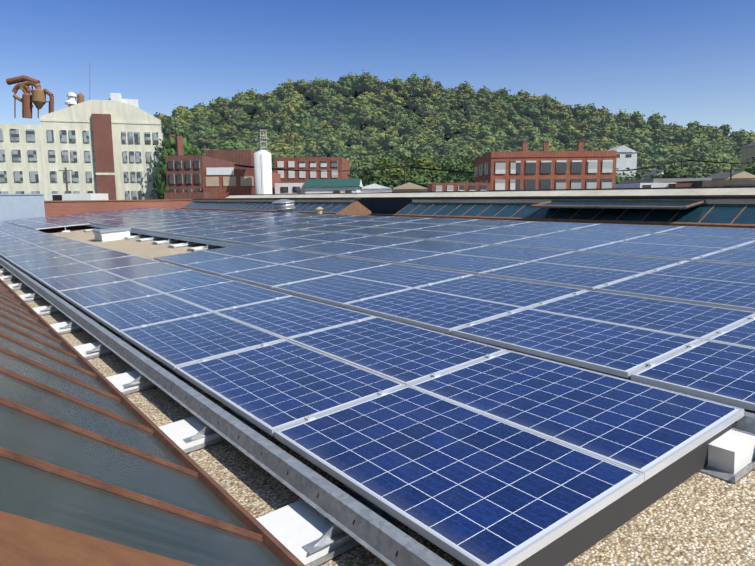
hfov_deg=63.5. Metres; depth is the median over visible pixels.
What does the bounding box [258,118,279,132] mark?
hill tree
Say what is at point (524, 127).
hill tree
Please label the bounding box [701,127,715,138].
hill tree
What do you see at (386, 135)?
hill tree
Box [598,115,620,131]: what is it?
hill tree
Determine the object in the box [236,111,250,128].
hill tree
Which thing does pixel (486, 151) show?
hill tree
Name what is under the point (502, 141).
hill tree
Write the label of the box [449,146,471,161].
hill tree
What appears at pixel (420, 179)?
town tree
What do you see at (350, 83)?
hill tree
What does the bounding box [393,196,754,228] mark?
ridge skylight
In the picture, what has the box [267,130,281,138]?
hill tree
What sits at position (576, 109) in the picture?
hill tree
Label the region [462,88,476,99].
hill tree
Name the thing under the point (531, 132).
hill tree
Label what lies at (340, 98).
hill tree
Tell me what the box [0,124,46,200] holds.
mill wing
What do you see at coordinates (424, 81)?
hill tree
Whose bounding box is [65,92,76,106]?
white mill stack
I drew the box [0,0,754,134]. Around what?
sky
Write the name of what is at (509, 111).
hill tree
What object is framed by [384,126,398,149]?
hill tree
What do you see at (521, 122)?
hill tree
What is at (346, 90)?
hill tree
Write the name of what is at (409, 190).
tan house
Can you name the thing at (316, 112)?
hill tree
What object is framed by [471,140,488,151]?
hill tree
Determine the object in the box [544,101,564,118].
hill tree
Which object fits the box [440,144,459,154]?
hill tree
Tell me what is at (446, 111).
hill tree
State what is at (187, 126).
hill tree
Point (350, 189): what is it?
building wall
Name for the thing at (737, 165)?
hill tree
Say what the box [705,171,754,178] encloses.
house roof
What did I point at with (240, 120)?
hill tree
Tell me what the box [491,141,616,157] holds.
brick chimneys
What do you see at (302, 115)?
hill tree
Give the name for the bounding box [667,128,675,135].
hill tree
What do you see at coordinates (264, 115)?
hill tree
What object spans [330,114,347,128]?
hill tree
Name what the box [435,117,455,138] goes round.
hill tree
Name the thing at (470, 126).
hill tree
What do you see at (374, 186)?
grey house roof
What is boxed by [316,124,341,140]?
hill tree
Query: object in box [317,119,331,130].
hill tree
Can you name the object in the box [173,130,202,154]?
town tree
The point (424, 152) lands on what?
hill tree
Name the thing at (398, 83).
hill tree
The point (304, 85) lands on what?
hill tree
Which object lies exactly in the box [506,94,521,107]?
hill tree
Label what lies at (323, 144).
hill tree
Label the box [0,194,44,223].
blue grey end wall cladding
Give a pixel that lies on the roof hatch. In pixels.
(111, 234)
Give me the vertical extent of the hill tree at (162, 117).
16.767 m
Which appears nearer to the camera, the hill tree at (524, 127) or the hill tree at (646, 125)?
the hill tree at (524, 127)
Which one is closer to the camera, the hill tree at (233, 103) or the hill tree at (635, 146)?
the hill tree at (635, 146)
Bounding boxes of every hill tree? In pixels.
[154,114,167,122]
[161,122,168,133]
[162,114,178,129]
[167,119,183,134]
[168,104,187,119]
[173,123,187,137]
[178,116,195,124]
[183,113,193,119]
[184,124,193,131]
[187,130,200,145]
[187,137,198,148]
[189,121,212,131]
[190,104,214,115]
[191,110,208,121]
[194,115,207,121]
[195,131,219,147]
[198,124,216,148]
[198,146,210,155]
[207,112,224,123]
[209,97,224,109]
[209,137,227,148]
[214,99,229,118]
[216,138,237,149]
[217,124,236,135]
[221,127,241,140]
[222,108,233,120]
[226,138,248,149]
[227,95,247,111]
[227,113,237,121]
[229,106,245,117]
[229,113,249,129]
[234,93,248,108]
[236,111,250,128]
[236,136,247,142]
[239,128,251,134]
[242,88,256,99]
[242,135,259,148]
[244,96,264,114]
[245,139,269,150]
[246,120,254,130]
[248,130,261,135]
[250,120,267,131]
[251,114,259,122]
[256,106,269,115]
[258,91,277,100]
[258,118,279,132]
[259,109,273,120]
[259,129,276,137]
[260,141,294,154]
[261,132,280,141]
[263,95,281,112]
[264,113,279,129]
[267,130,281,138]
[269,137,288,145]
[271,81,285,98]
[271,148,299,166]
[271,150,279,162]
[272,111,293,128]
[275,101,285,112]
[279,124,292,134]
[280,99,301,117]
[280,129,294,143]
[281,86,300,98]
[282,78,294,90]
[283,148,299,154]
[285,94,305,108]
[287,132,305,142]
[289,139,304,148]
[290,92,304,97]
[290,118,298,128]
[291,107,310,122]
[292,121,303,131]
[292,141,304,149]
[293,79,303,93]
[296,79,311,98]
[297,141,322,156]
[300,113,324,128]
[300,124,322,137]
[301,122,315,134]
[301,135,316,143]
[304,100,313,109]
[305,84,319,104]
[306,106,315,116]
[308,78,325,90]
[311,85,334,102]
[312,102,325,108]
[313,107,322,117]
[315,151,326,156]
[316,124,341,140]
[316,132,339,156]
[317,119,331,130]
[318,108,334,120]
[320,131,345,155]
[322,80,340,92]
[322,94,344,110]
[323,102,337,113]
[325,85,336,95]
[329,138,351,156]
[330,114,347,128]
[331,149,351,156]
[334,152,352,159]
[335,93,343,104]
[335,121,350,131]
[339,75,349,85]
[339,85,354,97]
[341,128,352,146]
[343,95,355,104]
[343,100,360,112]
[344,113,355,125]
[345,72,356,79]
[345,74,365,96]
[345,155,361,165]
[346,122,385,147]
[347,142,371,156]
[350,93,369,104]
[350,124,361,131]
[351,158,376,168]
[352,101,378,128]
[352,161,365,172]
[353,72,377,92]
[356,89,373,101]
[361,154,380,162]
[365,139,383,155]
[366,103,377,110]
[369,108,387,125]
[370,92,387,107]
[373,76,382,92]
[373,115,394,129]
[375,84,386,93]
[378,103,394,117]
[379,130,389,151]
[380,87,396,102]
[382,81,396,91]
[382,131,402,150]
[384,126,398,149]
[384,144,411,162]
[385,76,405,91]
[386,102,400,113]
[390,109,407,120]
[392,97,405,105]
[393,106,409,114]
[395,113,413,123]
[396,119,408,134]
[398,88,409,98]
[400,120,423,136]
[401,132,413,144]
[403,81,410,90]
[403,138,419,158]
[405,72,419,89]
[408,96,420,112]
[409,85,423,97]
[409,113,420,121]
[409,115,416,122]
[409,134,427,144]
[410,141,441,160]
[414,130,430,142]
[416,97,424,103]
[417,76,435,97]
[417,102,435,116]
[417,108,442,123]
[419,126,434,134]
[420,115,441,129]
[422,83,436,97]
[424,92,439,104]
[426,133,439,143]
[429,138,448,152]
[431,126,443,137]
[433,95,449,110]
[435,81,443,91]
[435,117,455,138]
[437,91,449,98]
[437,104,457,119]
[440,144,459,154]
[442,88,450,94]
[443,120,461,137]
[447,134,464,146]
[448,92,456,98]
[448,95,458,109]
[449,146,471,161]
[450,110,463,121]
[455,93,468,108]
[456,81,472,95]
[458,117,468,124]
[459,123,466,132]
[459,140,475,147]
[461,121,480,136]
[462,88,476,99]
[463,99,476,109]
[463,145,482,156]
[464,105,478,117]
[465,113,476,122]
[465,129,481,141]
[468,117,481,124]
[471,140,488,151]
[476,86,490,97]
[476,94,504,104]
[476,104,486,111]
[477,89,486,97]
[477,117,492,127]
[477,147,495,154]
[478,109,488,113]
[478,112,495,129]
[478,123,492,138]
[480,134,500,145]
[484,93,506,108]
[485,134,507,145]
[485,140,501,150]
[486,100,503,116]
[491,114,501,123]
[491,130,510,144]
[494,122,520,138]
[495,87,510,101]
[495,118,508,128]
[498,109,506,119]
[502,97,514,107]
[502,132,531,151]
[504,105,519,120]
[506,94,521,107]
[509,114,523,124]
[514,90,533,101]
[515,118,532,127]
[516,99,534,109]
[518,102,540,119]
[518,123,527,134]
[521,123,540,140]
[526,93,543,103]
[528,144,537,150]
[529,140,550,150]
[532,99,544,109]
[533,133,554,146]
[534,114,552,122]
[534,120,540,127]
[539,99,560,116]
[539,117,562,128]
[540,121,561,137]
[542,94,555,106]
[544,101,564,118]
[545,135,559,146]
[551,107,574,120]
[551,143,563,150]
[558,124,575,146]
[558,141,566,148]
[559,120,566,127]
[559,124,584,139]
[562,114,578,127]
[566,138,577,148]
[570,104,585,116]
[574,106,590,120]
[574,139,600,150]
[576,119,589,139]
[582,114,598,130]
[584,108,607,124]
[584,130,595,138]
[584,140,598,147]
[587,103,597,111]
[591,125,610,136]
[593,135,611,147]
[597,106,610,114]
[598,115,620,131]
[600,129,619,140]
[604,141,624,149]
[606,136,620,145]
[607,113,617,122]
[609,129,618,140]
[616,109,630,118]
[617,114,629,125]
[617,132,630,144]
[618,123,630,130]
[618,129,628,142]
[621,120,635,129]
[622,135,643,145]
[625,126,650,142]
[625,138,645,156]
[628,111,644,128]
[636,119,651,130]
[636,163,654,174]
[637,154,657,168]
[638,140,672,164]
[639,138,655,146]
[640,127,655,137]
[647,111,665,124]
[647,117,661,128]
[651,126,669,138]
[651,132,666,144]
[656,160,673,169]
[659,127,667,135]
[666,121,684,132]
[666,157,678,163]
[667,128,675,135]
[667,131,681,142]
[670,144,694,156]
[676,147,696,162]
[677,161,701,177]
[678,128,701,143]
[682,135,712,149]
[683,125,700,135]
[684,121,701,129]
[686,159,708,166]
[690,148,706,158]
[691,162,710,173]
[697,131,708,141]
[697,146,726,161]
[700,125,712,130]
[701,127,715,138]
[704,142,729,152]
[704,158,715,167]
[705,140,731,149]
[707,137,717,143]
[709,163,724,169]
[712,132,730,141]
[713,124,731,136]
[713,164,736,172]
[714,160,737,170]
[719,151,739,162]
[720,139,741,153]
[721,142,735,147]
[722,146,736,154]
[728,158,740,170]
[733,129,754,146]
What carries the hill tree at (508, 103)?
on the hill terrain
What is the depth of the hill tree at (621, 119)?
427.07 m
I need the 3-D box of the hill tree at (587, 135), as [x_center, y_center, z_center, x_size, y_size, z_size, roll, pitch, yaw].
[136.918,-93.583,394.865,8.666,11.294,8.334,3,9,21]
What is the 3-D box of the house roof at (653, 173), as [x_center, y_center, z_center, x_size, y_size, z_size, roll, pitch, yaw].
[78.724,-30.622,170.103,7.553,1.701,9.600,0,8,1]
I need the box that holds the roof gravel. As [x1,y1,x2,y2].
[0,223,754,565]
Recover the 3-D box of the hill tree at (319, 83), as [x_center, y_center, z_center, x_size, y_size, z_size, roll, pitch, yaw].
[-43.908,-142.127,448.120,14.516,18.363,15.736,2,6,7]
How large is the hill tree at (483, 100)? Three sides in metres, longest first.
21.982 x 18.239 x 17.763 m
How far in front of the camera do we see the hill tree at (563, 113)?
413.04 m
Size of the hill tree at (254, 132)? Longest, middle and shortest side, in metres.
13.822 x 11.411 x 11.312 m
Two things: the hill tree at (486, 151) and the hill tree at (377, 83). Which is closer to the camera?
the hill tree at (486, 151)
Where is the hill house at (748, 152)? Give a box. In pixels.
[741,146,754,170]
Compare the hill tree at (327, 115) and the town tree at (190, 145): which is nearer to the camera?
the town tree at (190, 145)
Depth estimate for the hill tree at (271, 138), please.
343.86 m
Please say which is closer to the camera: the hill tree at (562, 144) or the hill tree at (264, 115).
the hill tree at (562, 144)
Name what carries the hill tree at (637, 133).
on the hill terrain
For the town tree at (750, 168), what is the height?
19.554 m
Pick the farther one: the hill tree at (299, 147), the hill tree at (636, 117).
the hill tree at (636, 117)
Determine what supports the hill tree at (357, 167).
on the hill terrain
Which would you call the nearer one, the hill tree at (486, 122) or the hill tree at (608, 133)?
the hill tree at (486, 122)
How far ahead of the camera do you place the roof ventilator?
23.33 m
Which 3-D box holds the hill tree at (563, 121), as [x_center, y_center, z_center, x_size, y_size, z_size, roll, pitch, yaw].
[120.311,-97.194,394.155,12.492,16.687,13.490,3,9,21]
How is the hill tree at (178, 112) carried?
on the hill terrain
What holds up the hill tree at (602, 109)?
on the hill terrain
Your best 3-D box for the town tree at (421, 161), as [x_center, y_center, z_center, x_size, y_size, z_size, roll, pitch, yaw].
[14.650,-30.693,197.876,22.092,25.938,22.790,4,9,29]
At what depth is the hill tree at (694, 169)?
250.43 m
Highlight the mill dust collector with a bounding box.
[6,75,53,118]
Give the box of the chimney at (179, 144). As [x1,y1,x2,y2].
[175,136,183,155]
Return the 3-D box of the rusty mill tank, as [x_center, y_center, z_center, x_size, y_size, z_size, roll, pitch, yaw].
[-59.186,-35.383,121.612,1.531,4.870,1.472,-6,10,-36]
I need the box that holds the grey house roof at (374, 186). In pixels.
[361,184,392,188]
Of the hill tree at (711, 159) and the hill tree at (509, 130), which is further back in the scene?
the hill tree at (509, 130)
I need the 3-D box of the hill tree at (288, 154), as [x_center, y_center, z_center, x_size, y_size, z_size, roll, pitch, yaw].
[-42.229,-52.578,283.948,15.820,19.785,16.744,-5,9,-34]
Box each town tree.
[150,120,197,199]
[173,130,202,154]
[347,158,393,187]
[350,166,358,178]
[366,151,417,172]
[375,154,417,181]
[381,169,399,187]
[394,164,439,187]
[404,148,448,176]
[426,170,449,182]
[427,150,473,178]
[436,168,472,182]
[445,151,481,182]
[615,168,641,183]
[630,171,652,179]
[650,159,704,178]
[704,163,732,176]
[738,157,754,174]
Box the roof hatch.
[92,227,130,241]
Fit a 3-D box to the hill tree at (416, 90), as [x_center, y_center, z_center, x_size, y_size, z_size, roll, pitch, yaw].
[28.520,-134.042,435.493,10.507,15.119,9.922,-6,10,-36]
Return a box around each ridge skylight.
[181,198,370,214]
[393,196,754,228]
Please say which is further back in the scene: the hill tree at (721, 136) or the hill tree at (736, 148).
the hill tree at (721, 136)
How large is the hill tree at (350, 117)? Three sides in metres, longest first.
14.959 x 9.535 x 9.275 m
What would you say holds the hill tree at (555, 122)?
on the hill terrain
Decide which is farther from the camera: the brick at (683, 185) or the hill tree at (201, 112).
the hill tree at (201, 112)
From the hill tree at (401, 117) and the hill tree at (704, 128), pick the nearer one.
the hill tree at (401, 117)
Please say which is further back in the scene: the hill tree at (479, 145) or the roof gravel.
the hill tree at (479, 145)
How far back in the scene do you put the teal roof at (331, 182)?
101.62 m
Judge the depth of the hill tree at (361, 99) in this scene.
401.66 m
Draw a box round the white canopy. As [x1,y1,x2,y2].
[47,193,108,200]
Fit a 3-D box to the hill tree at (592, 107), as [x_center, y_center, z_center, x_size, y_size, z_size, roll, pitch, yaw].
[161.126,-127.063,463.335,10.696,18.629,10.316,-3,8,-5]
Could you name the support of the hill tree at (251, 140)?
on the hill terrain
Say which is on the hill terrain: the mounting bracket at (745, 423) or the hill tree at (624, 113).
the hill tree at (624, 113)
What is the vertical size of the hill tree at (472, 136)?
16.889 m
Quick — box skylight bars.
[0,279,304,565]
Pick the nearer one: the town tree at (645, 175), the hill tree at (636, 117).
the town tree at (645, 175)
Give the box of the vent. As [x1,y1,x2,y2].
[316,207,322,213]
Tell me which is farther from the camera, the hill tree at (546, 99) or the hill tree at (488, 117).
the hill tree at (546, 99)
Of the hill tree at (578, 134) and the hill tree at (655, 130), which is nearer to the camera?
the hill tree at (578, 134)
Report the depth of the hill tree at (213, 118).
423.19 m
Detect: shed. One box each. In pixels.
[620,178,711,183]
[661,180,754,186]
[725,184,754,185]
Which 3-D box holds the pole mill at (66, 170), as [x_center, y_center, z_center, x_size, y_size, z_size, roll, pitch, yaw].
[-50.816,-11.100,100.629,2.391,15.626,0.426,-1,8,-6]
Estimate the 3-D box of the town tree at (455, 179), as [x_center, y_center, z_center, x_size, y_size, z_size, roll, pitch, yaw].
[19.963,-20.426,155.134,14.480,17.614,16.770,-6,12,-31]
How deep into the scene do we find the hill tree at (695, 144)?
389.33 m
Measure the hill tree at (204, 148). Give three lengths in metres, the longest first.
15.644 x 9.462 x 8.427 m
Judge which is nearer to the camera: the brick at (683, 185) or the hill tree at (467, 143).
the brick at (683, 185)
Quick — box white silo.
[254,150,271,193]
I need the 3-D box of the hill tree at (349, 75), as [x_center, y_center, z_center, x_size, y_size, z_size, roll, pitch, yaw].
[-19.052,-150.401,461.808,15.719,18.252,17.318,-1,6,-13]
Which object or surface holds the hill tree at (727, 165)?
on the hill terrain
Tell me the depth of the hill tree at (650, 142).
375.34 m
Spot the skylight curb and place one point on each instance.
(24, 541)
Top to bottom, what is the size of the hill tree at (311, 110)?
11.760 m
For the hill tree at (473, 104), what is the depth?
417.43 m
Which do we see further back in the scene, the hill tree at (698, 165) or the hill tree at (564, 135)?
the hill tree at (564, 135)
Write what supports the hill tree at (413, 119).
on the hill terrain
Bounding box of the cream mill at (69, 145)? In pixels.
[41,121,162,200]
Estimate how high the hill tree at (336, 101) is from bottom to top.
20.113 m
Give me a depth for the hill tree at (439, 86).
459.19 m
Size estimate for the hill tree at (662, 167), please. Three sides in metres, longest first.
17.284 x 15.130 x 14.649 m
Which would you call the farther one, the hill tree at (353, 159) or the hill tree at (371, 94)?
the hill tree at (371, 94)
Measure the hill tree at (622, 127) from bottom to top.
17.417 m
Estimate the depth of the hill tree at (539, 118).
419.27 m
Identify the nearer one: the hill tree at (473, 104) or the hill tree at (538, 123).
the hill tree at (538, 123)
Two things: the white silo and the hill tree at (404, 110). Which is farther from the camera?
the hill tree at (404, 110)
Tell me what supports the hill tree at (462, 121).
on the hill terrain
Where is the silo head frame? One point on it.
(263, 141)
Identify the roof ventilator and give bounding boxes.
[272,199,294,212]
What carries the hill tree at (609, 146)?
on the hill terrain
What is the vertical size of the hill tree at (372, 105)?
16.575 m
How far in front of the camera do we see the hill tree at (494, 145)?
320.25 m
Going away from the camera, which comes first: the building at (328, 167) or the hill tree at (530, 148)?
the building at (328, 167)
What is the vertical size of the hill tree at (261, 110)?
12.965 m
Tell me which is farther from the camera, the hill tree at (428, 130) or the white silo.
the hill tree at (428, 130)
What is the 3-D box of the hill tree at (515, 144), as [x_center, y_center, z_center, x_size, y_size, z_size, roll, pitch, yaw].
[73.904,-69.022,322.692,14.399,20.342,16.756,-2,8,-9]
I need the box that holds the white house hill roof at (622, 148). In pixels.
[607,145,636,151]
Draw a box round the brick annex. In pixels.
[428,183,490,190]
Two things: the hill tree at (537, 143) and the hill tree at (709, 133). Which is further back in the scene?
the hill tree at (709, 133)
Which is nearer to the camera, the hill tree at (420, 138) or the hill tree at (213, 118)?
the hill tree at (420, 138)
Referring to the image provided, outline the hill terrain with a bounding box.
[166,91,673,162]
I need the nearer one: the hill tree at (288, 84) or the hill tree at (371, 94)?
the hill tree at (371, 94)
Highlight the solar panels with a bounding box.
[0,208,754,565]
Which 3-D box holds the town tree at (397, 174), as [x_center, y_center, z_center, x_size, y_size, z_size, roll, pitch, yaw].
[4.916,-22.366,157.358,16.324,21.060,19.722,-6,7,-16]
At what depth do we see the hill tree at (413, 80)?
454.21 m
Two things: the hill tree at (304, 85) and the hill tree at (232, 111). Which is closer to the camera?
the hill tree at (232, 111)
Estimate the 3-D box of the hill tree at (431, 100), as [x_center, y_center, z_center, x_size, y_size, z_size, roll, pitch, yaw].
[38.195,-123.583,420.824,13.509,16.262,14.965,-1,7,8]
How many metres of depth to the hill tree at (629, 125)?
417.55 m
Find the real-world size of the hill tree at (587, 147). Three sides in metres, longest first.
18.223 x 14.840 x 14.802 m
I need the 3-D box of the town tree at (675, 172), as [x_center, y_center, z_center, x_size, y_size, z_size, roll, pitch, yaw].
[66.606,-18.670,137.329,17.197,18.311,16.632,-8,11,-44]
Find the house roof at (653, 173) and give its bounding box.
[640,169,667,176]
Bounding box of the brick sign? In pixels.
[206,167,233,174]
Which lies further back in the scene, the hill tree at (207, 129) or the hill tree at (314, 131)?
the hill tree at (207, 129)
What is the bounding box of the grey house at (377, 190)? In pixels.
[361,188,391,192]
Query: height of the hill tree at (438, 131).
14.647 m
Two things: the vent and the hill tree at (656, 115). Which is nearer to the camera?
the vent
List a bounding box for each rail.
[0,257,452,565]
[84,224,241,246]
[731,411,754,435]
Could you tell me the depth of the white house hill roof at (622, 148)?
208.49 m
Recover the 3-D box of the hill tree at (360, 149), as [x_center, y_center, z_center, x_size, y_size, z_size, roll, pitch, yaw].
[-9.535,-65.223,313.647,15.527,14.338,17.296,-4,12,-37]
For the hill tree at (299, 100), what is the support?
on the hill terrain
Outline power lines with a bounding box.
[234,159,747,172]
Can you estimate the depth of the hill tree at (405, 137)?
344.93 m
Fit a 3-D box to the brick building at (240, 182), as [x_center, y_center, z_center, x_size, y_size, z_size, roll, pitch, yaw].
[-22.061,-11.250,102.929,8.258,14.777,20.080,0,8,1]
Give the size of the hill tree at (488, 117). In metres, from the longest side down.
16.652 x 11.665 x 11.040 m
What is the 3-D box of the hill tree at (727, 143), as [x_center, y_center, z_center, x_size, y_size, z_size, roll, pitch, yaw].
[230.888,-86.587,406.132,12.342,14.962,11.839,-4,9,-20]
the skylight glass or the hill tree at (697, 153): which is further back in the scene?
the hill tree at (697, 153)
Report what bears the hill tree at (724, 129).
on the hill terrain
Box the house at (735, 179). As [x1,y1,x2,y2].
[712,178,754,179]
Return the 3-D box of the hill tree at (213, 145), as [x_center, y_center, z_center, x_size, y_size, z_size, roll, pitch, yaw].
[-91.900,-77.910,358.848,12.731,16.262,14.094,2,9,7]
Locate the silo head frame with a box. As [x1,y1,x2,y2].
[255,130,268,193]
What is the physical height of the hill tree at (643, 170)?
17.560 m
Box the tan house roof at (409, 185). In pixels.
[393,182,427,188]
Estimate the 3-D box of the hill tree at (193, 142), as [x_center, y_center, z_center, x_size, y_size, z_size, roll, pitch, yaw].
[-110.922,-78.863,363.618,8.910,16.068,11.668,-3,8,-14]
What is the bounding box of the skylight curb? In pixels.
[0,511,196,565]
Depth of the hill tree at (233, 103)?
435.20 m
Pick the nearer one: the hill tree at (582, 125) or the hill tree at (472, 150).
the hill tree at (472, 150)
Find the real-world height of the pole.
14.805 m
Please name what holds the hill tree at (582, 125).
on the hill terrain
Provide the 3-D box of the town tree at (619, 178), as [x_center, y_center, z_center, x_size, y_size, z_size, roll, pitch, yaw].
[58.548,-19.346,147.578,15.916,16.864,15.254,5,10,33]
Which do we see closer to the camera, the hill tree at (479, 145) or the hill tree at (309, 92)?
the hill tree at (479, 145)
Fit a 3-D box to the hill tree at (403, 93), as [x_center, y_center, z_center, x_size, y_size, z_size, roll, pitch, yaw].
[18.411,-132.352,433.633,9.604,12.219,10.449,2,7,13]
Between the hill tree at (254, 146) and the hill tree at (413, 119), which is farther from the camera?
the hill tree at (413, 119)
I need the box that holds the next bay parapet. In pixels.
[224,186,754,215]
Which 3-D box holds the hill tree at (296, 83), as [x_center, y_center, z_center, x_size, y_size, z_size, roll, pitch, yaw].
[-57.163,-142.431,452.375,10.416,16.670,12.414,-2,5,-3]
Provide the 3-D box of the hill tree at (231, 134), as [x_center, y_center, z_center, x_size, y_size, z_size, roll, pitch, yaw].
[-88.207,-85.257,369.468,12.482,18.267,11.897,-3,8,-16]
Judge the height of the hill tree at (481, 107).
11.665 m
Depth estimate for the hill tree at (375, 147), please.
308.40 m
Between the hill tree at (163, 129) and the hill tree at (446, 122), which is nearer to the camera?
the hill tree at (446, 122)
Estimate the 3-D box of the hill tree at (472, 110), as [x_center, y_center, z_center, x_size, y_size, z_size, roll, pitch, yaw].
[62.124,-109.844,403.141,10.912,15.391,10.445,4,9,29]
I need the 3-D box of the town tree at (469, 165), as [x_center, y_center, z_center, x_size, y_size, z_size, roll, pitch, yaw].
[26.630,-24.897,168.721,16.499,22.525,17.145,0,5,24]
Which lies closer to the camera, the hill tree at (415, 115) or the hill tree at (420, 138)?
the hill tree at (420, 138)
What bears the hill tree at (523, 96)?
on the hill terrain
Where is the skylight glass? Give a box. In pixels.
[0,284,285,565]
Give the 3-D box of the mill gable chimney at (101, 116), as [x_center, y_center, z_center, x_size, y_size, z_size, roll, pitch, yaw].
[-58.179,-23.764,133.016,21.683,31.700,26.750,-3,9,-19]
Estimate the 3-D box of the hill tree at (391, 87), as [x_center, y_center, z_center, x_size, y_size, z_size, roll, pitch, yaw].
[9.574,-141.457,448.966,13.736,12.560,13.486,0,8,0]
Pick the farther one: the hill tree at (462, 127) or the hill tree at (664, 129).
the hill tree at (664, 129)
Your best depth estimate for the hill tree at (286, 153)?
300.32 m
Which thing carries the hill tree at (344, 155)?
on the hill terrain
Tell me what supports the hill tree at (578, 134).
on the hill terrain
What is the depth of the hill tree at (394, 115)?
390.78 m
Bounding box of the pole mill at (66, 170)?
[58,167,72,193]
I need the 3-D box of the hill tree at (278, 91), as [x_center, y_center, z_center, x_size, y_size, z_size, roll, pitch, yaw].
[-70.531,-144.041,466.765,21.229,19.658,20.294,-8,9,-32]
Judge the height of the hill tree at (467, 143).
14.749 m
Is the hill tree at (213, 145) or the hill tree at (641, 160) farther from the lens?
the hill tree at (213, 145)
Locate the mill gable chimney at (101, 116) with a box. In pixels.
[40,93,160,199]
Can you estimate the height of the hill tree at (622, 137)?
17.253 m
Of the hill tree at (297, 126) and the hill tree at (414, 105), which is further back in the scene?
the hill tree at (414, 105)
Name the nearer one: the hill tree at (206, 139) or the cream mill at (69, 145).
the cream mill at (69, 145)
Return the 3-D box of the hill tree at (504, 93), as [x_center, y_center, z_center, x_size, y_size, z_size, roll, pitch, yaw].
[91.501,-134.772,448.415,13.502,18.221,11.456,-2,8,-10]
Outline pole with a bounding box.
[724,166,738,179]
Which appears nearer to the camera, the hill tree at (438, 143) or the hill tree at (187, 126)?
the hill tree at (438, 143)
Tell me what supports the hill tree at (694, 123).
on the hill terrain
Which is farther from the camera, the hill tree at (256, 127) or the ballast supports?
the hill tree at (256, 127)
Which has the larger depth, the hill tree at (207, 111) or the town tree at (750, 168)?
the hill tree at (207, 111)
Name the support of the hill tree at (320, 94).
on the hill terrain
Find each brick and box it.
[44,199,192,216]
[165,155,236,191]
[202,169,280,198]
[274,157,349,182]
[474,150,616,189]
[669,183,694,186]
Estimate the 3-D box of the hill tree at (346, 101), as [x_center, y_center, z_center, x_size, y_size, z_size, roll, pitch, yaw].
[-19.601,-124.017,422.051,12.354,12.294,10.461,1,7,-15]
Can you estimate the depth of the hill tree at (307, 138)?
334.15 m
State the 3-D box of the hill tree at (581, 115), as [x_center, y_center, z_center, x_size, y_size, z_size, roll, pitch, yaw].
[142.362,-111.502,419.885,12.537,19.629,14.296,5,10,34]
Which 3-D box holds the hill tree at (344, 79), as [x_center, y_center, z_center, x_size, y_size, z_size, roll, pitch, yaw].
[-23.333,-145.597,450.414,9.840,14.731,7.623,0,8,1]
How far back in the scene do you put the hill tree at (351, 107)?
400.39 m
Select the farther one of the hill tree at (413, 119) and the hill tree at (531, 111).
the hill tree at (531, 111)
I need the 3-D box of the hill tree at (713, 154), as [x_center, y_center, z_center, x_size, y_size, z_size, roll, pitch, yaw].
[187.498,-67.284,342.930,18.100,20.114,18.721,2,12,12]
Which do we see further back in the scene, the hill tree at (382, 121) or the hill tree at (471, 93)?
the hill tree at (471, 93)
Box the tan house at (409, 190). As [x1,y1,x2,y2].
[392,189,427,191]
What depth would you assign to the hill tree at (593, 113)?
413.37 m
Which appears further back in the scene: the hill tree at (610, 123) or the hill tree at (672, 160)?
the hill tree at (610, 123)
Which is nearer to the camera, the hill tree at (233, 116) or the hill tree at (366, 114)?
the hill tree at (366, 114)
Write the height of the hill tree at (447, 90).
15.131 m
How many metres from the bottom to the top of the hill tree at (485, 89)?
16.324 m
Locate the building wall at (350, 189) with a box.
[305,186,360,193]
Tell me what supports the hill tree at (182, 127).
on the hill terrain
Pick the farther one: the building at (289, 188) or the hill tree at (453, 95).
the hill tree at (453, 95)
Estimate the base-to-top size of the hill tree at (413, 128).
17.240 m
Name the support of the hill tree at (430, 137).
on the hill terrain
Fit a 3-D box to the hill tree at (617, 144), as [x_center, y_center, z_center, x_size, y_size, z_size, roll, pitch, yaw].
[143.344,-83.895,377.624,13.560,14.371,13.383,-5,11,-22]
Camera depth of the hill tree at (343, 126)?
357.42 m
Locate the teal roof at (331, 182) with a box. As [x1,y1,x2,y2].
[302,179,362,186]
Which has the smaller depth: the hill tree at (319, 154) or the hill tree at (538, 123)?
the hill tree at (319, 154)
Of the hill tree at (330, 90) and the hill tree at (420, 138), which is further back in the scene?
the hill tree at (330, 90)
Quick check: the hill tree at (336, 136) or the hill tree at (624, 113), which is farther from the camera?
the hill tree at (624, 113)
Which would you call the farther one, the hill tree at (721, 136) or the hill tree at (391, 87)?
the hill tree at (391, 87)
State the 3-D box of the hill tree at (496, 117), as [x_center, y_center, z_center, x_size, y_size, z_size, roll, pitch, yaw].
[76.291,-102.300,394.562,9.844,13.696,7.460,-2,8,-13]
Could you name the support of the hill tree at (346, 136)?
on the hill terrain
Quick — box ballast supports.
[0,227,754,565]
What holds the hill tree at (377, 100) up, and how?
on the hill terrain
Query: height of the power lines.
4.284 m
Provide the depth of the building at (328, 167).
133.15 m
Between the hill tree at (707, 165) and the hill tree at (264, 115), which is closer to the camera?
the hill tree at (707, 165)
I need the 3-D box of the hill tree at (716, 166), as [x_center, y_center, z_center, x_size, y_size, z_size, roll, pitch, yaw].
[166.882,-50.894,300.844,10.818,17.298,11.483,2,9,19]
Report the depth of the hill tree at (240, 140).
356.93 m
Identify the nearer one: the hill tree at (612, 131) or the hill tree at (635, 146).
the hill tree at (635, 146)
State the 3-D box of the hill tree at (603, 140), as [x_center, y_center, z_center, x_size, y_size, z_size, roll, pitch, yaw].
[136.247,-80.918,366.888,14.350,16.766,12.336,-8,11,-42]
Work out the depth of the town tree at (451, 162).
193.68 m
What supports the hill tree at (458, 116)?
on the hill terrain

